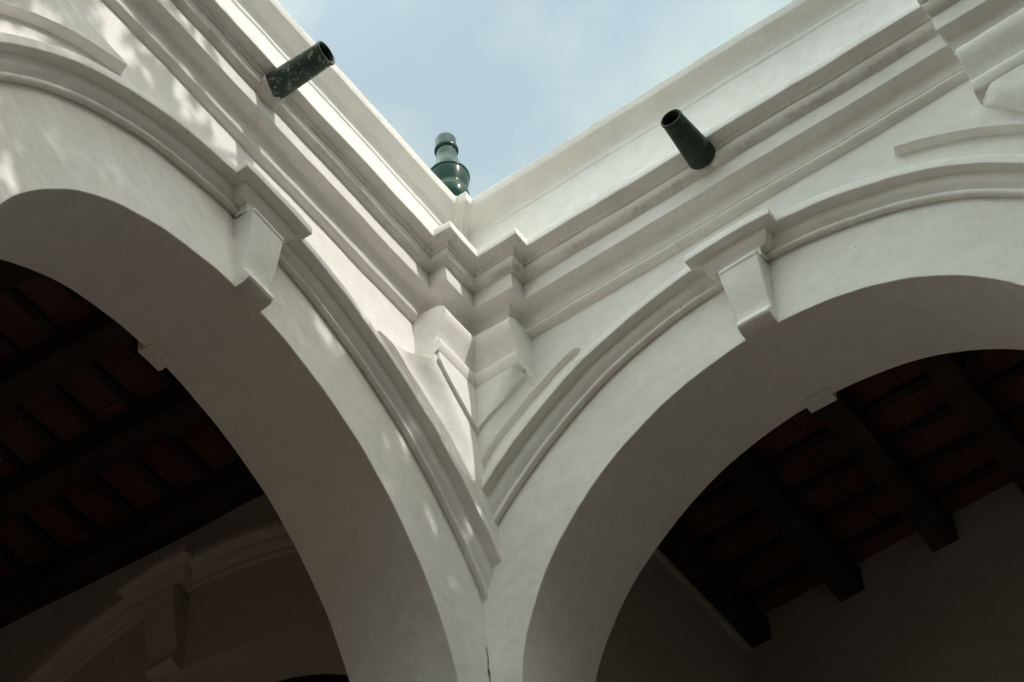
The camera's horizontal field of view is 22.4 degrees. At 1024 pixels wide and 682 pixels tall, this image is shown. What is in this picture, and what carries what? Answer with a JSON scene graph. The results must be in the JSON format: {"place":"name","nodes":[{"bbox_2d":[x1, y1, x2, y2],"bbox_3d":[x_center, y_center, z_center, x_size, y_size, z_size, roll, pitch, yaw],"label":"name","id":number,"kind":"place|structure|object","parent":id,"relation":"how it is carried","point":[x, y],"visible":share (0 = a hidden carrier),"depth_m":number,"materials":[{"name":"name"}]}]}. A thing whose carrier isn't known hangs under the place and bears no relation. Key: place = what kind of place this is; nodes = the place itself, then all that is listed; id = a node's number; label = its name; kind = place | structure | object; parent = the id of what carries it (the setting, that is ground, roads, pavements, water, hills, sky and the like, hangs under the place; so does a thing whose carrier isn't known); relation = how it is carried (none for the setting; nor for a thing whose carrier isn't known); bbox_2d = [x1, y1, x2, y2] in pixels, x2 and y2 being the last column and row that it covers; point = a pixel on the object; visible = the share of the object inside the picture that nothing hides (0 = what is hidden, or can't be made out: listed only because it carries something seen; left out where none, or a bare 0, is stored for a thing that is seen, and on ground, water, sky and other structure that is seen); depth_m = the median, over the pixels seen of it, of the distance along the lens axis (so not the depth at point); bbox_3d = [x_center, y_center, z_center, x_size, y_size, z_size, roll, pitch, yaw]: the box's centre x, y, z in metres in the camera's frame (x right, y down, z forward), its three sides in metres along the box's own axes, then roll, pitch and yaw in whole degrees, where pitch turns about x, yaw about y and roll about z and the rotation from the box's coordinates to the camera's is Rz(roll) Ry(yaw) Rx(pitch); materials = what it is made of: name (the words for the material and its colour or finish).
{"place":"outdoors","nodes":[
{"label":"outdoors","id":0,"kind":"place"},
{"bbox_2d":[277,674,349,681],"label":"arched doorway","id":1,"kind":"structure","parent":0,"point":[328,678],"depth_m":11.77,"materials":[{"name":"black"}]},
{"bbox_2d":[278,0,793,197],"label":"sky","id":2,"kind":"structure","parent":0,"point":[513,81],"materials":[{"name":"blue"}]},
{"label":"ground","id":3,"kind":"structure","parent":0,"visible":0},
{"bbox_2d":[0,0,501,681],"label":"arcade wall","id":4,"kind":"structure","parent":3,"relation":"on","point":[284,292],"depth_m":9.08,"materials":[{"name":"paint"}]},
{"bbox_2d":[0,259,264,627],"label":"gallery ceiling","id":5,"kind":"structure","parent":4,"relation":"attached to","point":[118,451],"depth_m":10.57,"materials":[{"name":"wood"}]},
{"bbox_2d":[256,41,334,109],"bbox_3d":[-0.812,-0.993,9.622,0.311,0.156,0.171,-31,-56,18],"label":"drain spout","id":6,"kind":"object","parent":4,"relation":"attached to","point":[277,86],"visible":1,"depth_m":9.58,"materials":[{"name":"green ceramic"}]},
{"bbox_2d":[431,132,469,195],"bbox_3d":[-0.273,-0.661,11.264,0.190,0.796,0.190,-31,-56,18],"label":"roof finial","id":7,"kind":"object","parent":4,"relation":"on","point":[449,170],"visible":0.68,"depth_m":11.27,"materials":[{"name":"green ceramic"}]},
{"bbox_2d":[595,547,753,681],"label":"cross wall","id":8,"kind":"structure","parent":3,"relation":"on","point":[672,624],"depth_m":10.86,"materials":[{"name":"paint"}]},
{"bbox_2d":[462,0,1023,681],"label":"arcade wall","id":9,"kind":"structure","parent":3,"relation":"on","point":[664,334],"depth_m":9.52,"materials":[{"name":"paint"}]},
{"bbox_2d":[661,109,715,176],"bbox_3d":[0.689,-0.764,9.941,0.148,0.155,0.288,-31,-56,18],"label":"drain spout","id":10,"kind":"object","parent":9,"relation":"attached to","point":[693,145],"visible":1,"depth_m":9.90,"materials":[{"name":"green ceramic"}]},
{"bbox_2d":[749,482,1023,681],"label":"gallery wall","id":11,"kind":"structure","parent":3,"relation":"on","point":[917,609],"depth_m":11.11,"materials":[{"name":"paint"}]},
{"bbox_2d":[657,348,1023,647],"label":"gallery ceiling","id":12,"kind":"structure","parent":11,"relation":"on","point":[831,496],"depth_m":11.12,"materials":[{"name":"wood"}]},
{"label":"gallery floor","id":13,"kind":"structure","parent":0,"visible":0},
{"bbox_2d":[0,494,347,681],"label":"cross arch","id":14,"kind":"structure","parent":13,"relation":"on","point":[232,596],"depth_m":10.33,"materials":[{"name":"paint"}]}
]}

